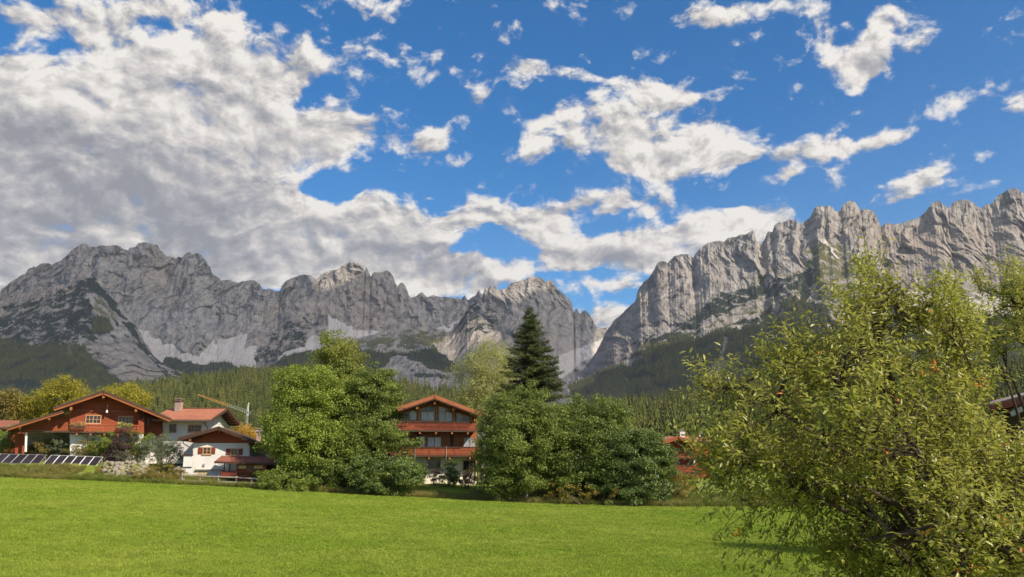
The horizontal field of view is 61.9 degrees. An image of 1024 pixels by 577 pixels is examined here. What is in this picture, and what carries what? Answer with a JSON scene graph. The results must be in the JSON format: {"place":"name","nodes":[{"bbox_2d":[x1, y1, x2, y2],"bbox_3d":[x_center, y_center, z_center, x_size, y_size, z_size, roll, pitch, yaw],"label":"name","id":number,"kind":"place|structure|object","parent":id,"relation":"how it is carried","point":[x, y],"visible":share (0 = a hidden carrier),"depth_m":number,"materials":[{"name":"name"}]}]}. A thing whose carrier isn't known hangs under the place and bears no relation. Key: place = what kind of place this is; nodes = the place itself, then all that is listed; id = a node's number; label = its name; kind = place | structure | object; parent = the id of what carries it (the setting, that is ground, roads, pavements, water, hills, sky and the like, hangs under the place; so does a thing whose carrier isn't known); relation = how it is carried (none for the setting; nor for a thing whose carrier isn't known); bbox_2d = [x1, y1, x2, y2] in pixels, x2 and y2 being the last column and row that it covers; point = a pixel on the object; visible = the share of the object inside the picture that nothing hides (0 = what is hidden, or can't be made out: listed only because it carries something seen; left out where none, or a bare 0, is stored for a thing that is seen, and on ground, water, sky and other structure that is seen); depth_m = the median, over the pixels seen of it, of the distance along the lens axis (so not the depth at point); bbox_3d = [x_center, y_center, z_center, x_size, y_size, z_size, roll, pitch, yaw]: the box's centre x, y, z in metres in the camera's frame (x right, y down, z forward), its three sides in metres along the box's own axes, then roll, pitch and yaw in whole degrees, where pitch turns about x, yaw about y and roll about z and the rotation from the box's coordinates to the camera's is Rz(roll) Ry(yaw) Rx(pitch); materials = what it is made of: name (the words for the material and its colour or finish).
{"place":"outdoors","nodes":[
{"label":"outdoors","id":0,"kind":"place"},
{"bbox_2d":[0,420,31,453],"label":"shed","id":1,"kind":"structure","parent":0,"point":[4,423],"depth_m":109.22,"materials":[{"name":"brown wood"}]},
{"bbox_2d":[0,276,181,395],"bbox_3d":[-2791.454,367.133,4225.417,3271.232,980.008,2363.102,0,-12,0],"label":"mountain buttress","id":2,"kind":"structure","parent":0,"point":[65,313],"depth_m":4205.91,"materials":[{"name":"grey stone"}]},
{"bbox_2d":[0,242,608,385],"bbox_3d":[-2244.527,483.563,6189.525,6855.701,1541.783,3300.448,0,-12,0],"label":"mountain wall","id":3,"kind":"structure","parent":0,"point":[188,307],"depth_m":5952.01,"materials":[{"name":"grey stone"}]},
{"bbox_2d":[266,301,573,407],"bbox_3d":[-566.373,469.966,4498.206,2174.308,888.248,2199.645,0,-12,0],"label":"mountain knoll","id":4,"kind":"structure","parent":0,"point":[478,322],"depth_m":4442.02,"materials":[{"name":"grey stone"}]},
{"bbox_2d":[0,460,1009,576],"bbox_3d":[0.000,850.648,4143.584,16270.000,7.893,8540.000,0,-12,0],"label":"meadow","id":5,"kind":"structure","parent":0,"point":[457,488],"depth_m":72.92,"materials":[{"name":"plant"}]},
{"bbox_2d":[0,422,24,453],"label":"garden bush","id":6,"kind":"object","parent":5,"relation":"on","point":[5,444],"visible":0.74,"depth_m":97.02,"materials":[{"name":"green plant"}]},
{"bbox_2d":[0,387,37,421],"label":"lime tree","id":7,"kind":"object","parent":5,"relation":"on","point":[8,398],"visible":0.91,"depth_m":118.57,"materials":[{"name":"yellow plant"}]},
{"bbox_2d":[0,454,46,463],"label":"solar array","id":8,"kind":"object","parent":5,"relation":"on","point":[21,458],"visible":0.84,"depth_m":92.93,"materials":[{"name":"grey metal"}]},
{"bbox_2d":[24,436,55,458],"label":"garden bush","id":9,"kind":"object","parent":5,"relation":"on","point":[30,450],"visible":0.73,"depth_m":97.31,"materials":[{"name":"green plant"}]},
{"bbox_2d":[10,373,92,432],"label":"lime tree","id":10,"kind":"object","parent":5,"relation":"on","point":[66,389],"visible":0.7,"depth_m":119.93,"materials":[{"name":"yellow plant"}]},
{"bbox_2d":[44,432,69,454],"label":"garden bush","id":11,"kind":"object","parent":5,"relation":"on","point":[60,445],"visible":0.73,"depth_m":97.27,"materials":[{"name":"green plant"}]},
{"bbox_2d":[44,455,102,465],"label":"solar array","id":12,"kind":"object","parent":5,"relation":"on","point":[87,460],"visible":0.81,"depth_m":92.84,"materials":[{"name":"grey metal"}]},
{"bbox_2d":[61,435,96,455],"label":"garden bush","id":13,"kind":"object","parent":5,"relation":"on","point":[79,452],"visible":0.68,"depth_m":96.29,"materials":[{"name":"green plant"}]},
{"bbox_2d":[6,390,171,463],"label":"wooden chalet","id":14,"kind":"object","parent":5,"relation":"on","point":[103,412],"visible":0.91,"depth_m":98.18,"materials":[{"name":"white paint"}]},
{"bbox_2d":[69,421,86,428],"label":"flower box","id":15,"kind":"object","parent":14,"relation":"attached to","point":[80,425],"visible":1,"depth_m":95.89,"materials":[{"name":"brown wood"}]},
{"bbox_2d":[85,415,100,423],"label":"window","id":16,"kind":"structure","parent":14,"relation":"in","point":[89,419],"depth_m":98.16,"materials":[{"name":"brown wood"}]},
{"bbox_2d":[117,422,132,429],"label":"flower box","id":17,"kind":"object","parent":14,"relation":"attached to","point":[128,427],"visible":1,"depth_m":97.97,"materials":[{"name":"green wood"}]},
{"bbox_2d":[118,416,132,424],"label":"window","id":18,"kind":"structure","parent":14,"relation":"in","point":[128,419],"depth_m":99.66,"materials":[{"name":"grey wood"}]},
{"bbox_2d":[146,417,150,425],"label":"window","id":19,"kind":"structure","parent":14,"relation":"in","point":[148,418],"depth_m":103.05,"materials":[{"name":"black glass"}]},
{"bbox_2d":[82,430,119,461],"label":"garden bush","id":20,"kind":"object","parent":5,"relation":"on","point":[98,449],"visible":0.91,"depth_m":96.46,"materials":[{"name":"green plant"}]},
{"bbox_2d":[94,457,111,473],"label":"garden bush","id":21,"kind":"object","parent":5,"relation":"on","point":[99,469],"visible":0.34,"depth_m":90.17,"materials":[{"name":"yellow plant"}]},
{"bbox_2d":[100,429,139,461],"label":"garden bush","id":22,"kind":"object","parent":5,"relation":"on","point":[114,445],"visible":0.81,"depth_m":95.79,"materials":[{"name":"purple plant"}]},
{"bbox_2d":[98,380,154,408],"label":"lime tree","id":23,"kind":"object","parent":5,"relation":"on","point":[131,395],"visible":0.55,"depth_m":130.53,"materials":[{"name":"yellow plant"}]},
{"bbox_2d":[120,429,155,462],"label":"garden bush","id":24,"kind":"object","parent":5,"relation":"on","point":[138,450],"visible":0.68,"depth_m":96.28,"materials":[{"name":"green plant"}]},
{"bbox_2d":[113,449,172,466],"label":"garden bush","id":25,"kind":"object","parent":5,"relation":"on","point":[132,457],"visible":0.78,"depth_m":94.49,"materials":[{"name":"green plant"}]},
{"bbox_2d":[101,460,185,479],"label":"boulder wall","id":26,"kind":"structure","parent":5,"relation":"on","point":[118,467],"depth_m":91.21,"materials":[{"name":"stone"}]},
{"bbox_2d":[128,460,187,480],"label":"garden bush","id":27,"kind":"object","parent":5,"relation":"on","point":[151,472],"visible":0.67,"depth_m":89.21,"materials":[{"name":"green plant"}]},
{"bbox_2d":[137,430,184,473],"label":"garden bush","id":28,"kind":"object","parent":5,"relation":"on","point":[158,452],"visible":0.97,"depth_m":95.21,"materials":[{"name":"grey plant"}]},
{"bbox_2d":[150,398,239,463],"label":"white house","id":29,"kind":"structure","parent":5,"relation":"on","point":[185,421],"depth_m":102.86,"materials":[{"name":"paint"}]},
{"bbox_2d":[169,424,176,432],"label":"window","id":30,"kind":"structure","parent":29,"relation":"in","point":[172,427],"depth_m":102.69,"materials":[{"name":"grey glass"}]},
{"bbox_2d":[187,425,201,432],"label":"window","id":31,"kind":"structure","parent":29,"relation":"in","point":[191,428],"depth_m":102.67,"materials":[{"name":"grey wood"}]},
{"bbox_2d":[181,473,257,483],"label":"rail fence","id":32,"kind":"object","parent":5,"relation":"on","point":[218,476],"visible":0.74,"depth_m":88.95,"materials":[{"name":"grey wood"}]},
{"bbox_2d":[178,426,269,477],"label":"white house","id":33,"kind":"structure","parent":5,"relation":"on","point":[211,446],"depth_m":94.13,"materials":[{"name":"paint"}]},
{"bbox_2d":[197,470,208,475],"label":"window","id":34,"kind":"structure","parent":33,"relation":"in","point":[205,472],"depth_m":93.56,"materials":[{"name":"beige glass"}]},
{"bbox_2d":[202,447,211,454],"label":"window","id":35,"kind":"structure","parent":33,"relation":"in","point":[207,450],"depth_m":94.07,"materials":[{"name":"brown wood"}]},
{"bbox_2d":[229,448,238,455],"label":"window","id":36,"kind":"structure","parent":33,"relation":"in","point":[234,451],"depth_m":94.54,"materials":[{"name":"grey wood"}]},
{"bbox_2d":[198,394,250,424],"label":"tower crane","id":37,"kind":"object","parent":5,"relation":"on","point":[248,413],"visible":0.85,"depth_m":466.28,"materials":[{"name":"paint"}]},
{"bbox_2d":[214,456,276,480],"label":"garden kiosk","id":38,"kind":"object","parent":5,"relation":"on","point":[246,466],"visible":0.85,"depth_m":91.16,"materials":[{"name":"brown wood"}]},
{"bbox_2d":[247,465,252,471],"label":"window","id":39,"kind":"structure","parent":38,"relation":"in","point":[249,467],"depth_m":91.16,"materials":[{"name":"black glass"}]},
{"bbox_2d":[229,422,261,438],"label":"larch tree","id":40,"kind":"object","parent":5,"relation":"on","point":[244,429],"visible":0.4,"depth_m":122.31,"materials":[{"name":"orange plant"}]},
{"bbox_2d":[252,462,335,491],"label":"bramble bush","id":41,"kind":"object","parent":5,"relation":"on","point":[297,484],"visible":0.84,"depth_m":85.62,"materials":[{"name":"green plant"}]},
{"bbox_2d":[252,363,372,477],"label":"maple tree","id":42,"kind":"object","parent":5,"relation":"on","point":[313,430],"visible":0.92,"depth_m":90.19,"materials":[{"name":"green plant"}]},
{"bbox_2d":[279,451,371,488],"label":"undergrowth bush","id":43,"kind":"object","parent":5,"relation":"on","point":[334,477],"visible":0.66,"depth_m":87.34,"materials":[{"name":"green plant"}]},
{"bbox_2d":[290,329,371,419],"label":"sycamore tree","id":44,"kind":"object","parent":5,"relation":"on","point":[342,366],"visible":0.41,"depth_m":100.24,"materials":[{"name":"green plant"}]},
{"bbox_2d":[338,337,360,362],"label":"brown tipped tree","id":45,"kind":"object","parent":5,"relation":"on","point":[348,348],"visible":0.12,"depth_m":104.19,"materials":[{"name":"green plant"}]},
{"bbox_2d":[288,361,425,479],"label":"ash tree","id":46,"kind":"object","parent":5,"relation":"on","point":[377,391],"visible":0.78,"depth_m":91.99,"materials":[{"name":"green plant"}]},
{"bbox_2d":[343,447,429,496],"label":"viburnum bush","id":47,"kind":"object","parent":5,"relation":"on","point":[403,477],"visible":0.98,"depth_m":85.74,"materials":[{"name":"green plant"}]},
{"bbox_2d":[381,395,481,484],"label":"glazed chalet","id":48,"kind":"object","parent":5,"relation":"on","point":[445,429],"visible":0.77,"depth_m":95.31,"materials":[{"name":"beige paint"}]},
{"bbox_2d":[403,409,416,420],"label":"window","id":49,"kind":"structure","parent":48,"relation":"in","point":[412,415],"depth_m":95.52,"materials":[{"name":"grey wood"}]},
{"bbox_2d":[419,436,425,446],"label":"window","id":50,"kind":"structure","parent":48,"relation":"in","point":[423,437],"depth_m":95.24,"materials":[{"name":"grey glass"}]},
{"bbox_2d":[420,405,434,420],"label":"window","id":51,"kind":"structure","parent":48,"relation":"in","point":[427,413],"depth_m":95.89,"materials":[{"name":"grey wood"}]},
{"bbox_2d":[427,459,440,468],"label":"window","id":52,"kind":"structure","parent":48,"relation":"in","point":[436,464],"depth_m":94.93,"materials":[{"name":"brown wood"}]},
{"bbox_2d":[427,437,441,446],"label":"window","id":53,"kind":"structure","parent":48,"relation":"in","point":[431,441],"depth_m":95.45,"materials":[{"name":"grey glass"}]},
{"bbox_2d":[438,406,452,421],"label":"window","id":54,"kind":"structure","parent":48,"relation":"in","point":[444,414],"depth_m":96.22,"materials":[{"name":"grey glass"}]},
{"bbox_2d":[456,412,469,421],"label":"window","id":55,"kind":"structure","parent":48,"relation":"in","point":[460,417],"depth_m":96.48,"materials":[{"name":"grey glass"}]},
{"bbox_2d":[463,437,475,446],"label":"window","id":56,"kind":"structure","parent":48,"relation":"in","point":[465,439],"depth_m":96.10,"materials":[{"name":"white glass"}]},
{"bbox_2d":[463,460,476,469],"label":"window","id":57,"kind":"structure","parent":48,"relation":"in","point":[466,463],"depth_m":95.59,"materials":[{"name":"black glass"}]},
{"bbox_2d":[428,469,441,484],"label":"garden bush","id":58,"kind":"object","parent":5,"relation":"on","point":[436,476],"visible":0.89,"depth_m":92.32,"materials":[{"name":"purple plant"}]},
{"bbox_2d":[437,458,460,486],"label":"garden bush","id":59,"kind":"object","parent":5,"relation":"on","point":[452,473],"visible":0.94,"depth_m":91.37,"materials":[{"name":"green plant"}]},
{"bbox_2d":[449,466,481,488],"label":"garden bush","id":60,"kind":"object","parent":5,"relation":"on","point":[467,475],"visible":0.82,"depth_m":90.85,"materials":[{"name":"green plant"}]},
{"bbox_2d":[443,334,516,480],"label":"birch tree","id":61,"kind":"object","parent":5,"relation":"on","point":[480,385],"visible":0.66,"depth_m":120.74,"materials":[{"name":"green plant"}]},
{"bbox_2d":[491,340,518,411],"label":"birch tree","id":62,"kind":"object","parent":5,"relation":"on","point":[503,351],"visible":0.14,"depth_m":130.30,"materials":[{"name":"green plant"}]},
{"bbox_2d":[466,380,575,501],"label":"ash tree","id":63,"kind":"object","parent":5,"relation":"on","point":[508,435],"visible":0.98,"depth_m":83.80,"materials":[{"name":"green plant"}]},
{"bbox_2d":[484,306,571,483],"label":"spruce tree","id":64,"kind":"object","parent":5,"relation":"on","point":[535,370],"visible":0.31,"depth_m":103.49,"materials":[{"name":"green plant"}]},
{"bbox_2d":[565,393,588,464],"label":"pointed tree","id":65,"kind":"object","parent":5,"relation":"on","point":[569,400],"visible":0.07,"depth_m":94.84,"materials":[{"name":"green plant"}]},
{"bbox_2d":[540,393,635,499],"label":"maple tree","id":66,"kind":"object","parent":5,"relation":"on","point":[590,433],"visible":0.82,"depth_m":85.00,"materials":[{"name":"green plant"}]},
{"bbox_2d":[543,480,633,504],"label":"golden shrub","id":67,"kind":"object","parent":5,"relation":"on","point":[561,488],"visible":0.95,"depth_m":81.92,"materials":[{"name":"green plant"}]},
{"bbox_2d":[592,399,636,456],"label":"pointed tree","id":68,"kind":"object","parent":5,"relation":"on","point":[629,426],"visible":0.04,"depth_m":95.71,"materials":[{"name":"green plant"}]},
{"bbox_2d":[586,425,681,505],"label":"hazel bush","id":69,"kind":"object","parent":5,"relation":"on","point":[648,478],"visible":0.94,"depth_m":82.48,"materials":[{"name":"green plant"}]},
{"bbox_2d":[653,406,658,430],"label":"conifer","id":70,"kind":"object","parent":5,"relation":"on","point":[655,416],"visible":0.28,"depth_m":306.03,"materials":[{"name":"green plant"}]},
{"bbox_2d":[655,413,660,435],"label":"conifer","id":71,"kind":"object","parent":5,"relation":"on","point":[657,427],"visible":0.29,"depth_m":301.38,"materials":[{"name":"green plant"}]},
{"bbox_2d":[654,430,710,477],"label":"red brown chalet","id":72,"kind":"object","parent":5,"relation":"on","point":[682,460],"visible":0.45,"depth_m":168.53,"materials":[{"name":"orange wood"}]},
{"bbox_2d":[667,471,698,496],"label":"wayside shrub","id":73,"kind":"object","parent":5,"relation":"on","point":[683,484],"visible":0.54,"depth_m":85.28,"materials":[{"name":"green plant"}]},
{"bbox_2d":[664,232,1023,576],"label":"plum tree","id":74,"kind":"object","parent":5,"relation":"on","point":[947,541],"visible":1,"depth_m":8.91,"materials":[{"name":"green plant"}]},
{"bbox_2d":[960,244,1023,436],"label":"plum tree","id":75,"kind":"object","parent":5,"relation":"on","point":[1016,292],"visible":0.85,"depth_m":13.12,"materials":[{"name":"green plant"}]},
{"bbox_2d":[989,393,1023,509],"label":"dark chalet","id":76,"kind":"object","parent":5,"relation":"on","point":[1008,407],"visible":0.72,"depth_m":45.56,"materials":[{"name":"wood"}]},
{"bbox_2d":[0,0,1023,327],"label":"sky","id":77,"kind":"structure","parent":0,"point":[449,148],"materials":[{"name":"blue"}]},
{"bbox_2d":[566,188,1023,402],"bbox_3d":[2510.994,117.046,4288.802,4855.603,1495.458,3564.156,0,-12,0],"label":"mountain range","id":78,"kind":"structure","parent":0,"point":[739,281],"depth_m":4578.63,"materials":[{"name":"grey stone"}]},
{"bbox_2d":[713,459,1009,468],"bbox_3d":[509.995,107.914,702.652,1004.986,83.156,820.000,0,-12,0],"label":"hill","id":79,"kind":"structure","parent":0,"point":[862,464],"depth_m":308.45,"materials":[{"name":"green plant"}]},
{"bbox_2d":[634,410,641,466],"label":"conifer","id":80,"kind":"object","parent":79,"relation":"on","point":[637,422],"visible":0.28,"depth_m":302.81,"materials":[{"name":"green plant"}]},
{"bbox_2d":[646,408,653,429],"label":"conifer","id":81,"kind":"object","parent":79,"relation":"on","point":[650,422],"visible":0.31,"depth_m":309.17,"materials":[{"name":"green plant"}]},
{"bbox_2d":[647,403,653,418],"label":"conifer","id":82,"kind":"object","parent":79,"relation":"on","point":[650,405],"visible":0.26,"depth_m":466.92,"materials":[{"name":"green plant"}]},
{"bbox_2d":[653,404,663,434],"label":"conifer","id":83,"kind":"object","parent":79,"relation":"on","point":[658,416],"visible":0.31,"depth_m":343.99,"materials":[{"name":"green plant"}]},
{"bbox_2d":[660,404,664,427],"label":"conifer","id":84,"kind":"object","parent":79,"relation":"on","point":[662,418],"visible":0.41,"depth_m":447.86,"materials":[{"name":"green plant"}]},
{"bbox_2d":[666,399,671,420],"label":"conifer","id":85,"kind":"object","parent":79,"relation":"on","point":[669,409],"visible":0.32,"depth_m":453.59,"materials":[{"name":"green plant"}]},
{"bbox_2d":[672,409,676,434],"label":"conifer","id":86,"kind":"object","parent":79,"relation":"on","point":[674,418],"visible":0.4,"depth_m":371.63,"materials":[{"name":"green plant"}]},
{"bbox_2d":[678,403,683,427],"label":"conifer","id":87,"kind":"object","parent":79,"relation":"on","point":[681,410],"visible":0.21,"depth_m":361.19,"materials":[{"name":"green plant"}]},
{"bbox_2d":[679,400,685,427],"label":"conifer","id":88,"kind":"object","parent":79,"relation":"on","point":[683,413],"visible":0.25,"depth_m":356.17,"materials":[{"name":"green plant"}]},
{"bbox_2d":[696,402,703,432],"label":"conifer","id":89,"kind":"object","parent":79,"relation":"on","point":[698,411],"visible":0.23,"depth_m":357.62,"materials":[{"name":"green plant"}]},
{"bbox_3d":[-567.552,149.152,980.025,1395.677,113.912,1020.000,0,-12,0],"label":"left hill","id":90,"kind":"structure","parent":0,"visible":0},
{"bbox_2d":[241,408,246,426],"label":"conifer","id":91,"kind":"object","parent":90,"relation":"on","point":[243,418],"visible":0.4,"depth_m":609.08,"materials":[{"name":"green plant"}]}
]}

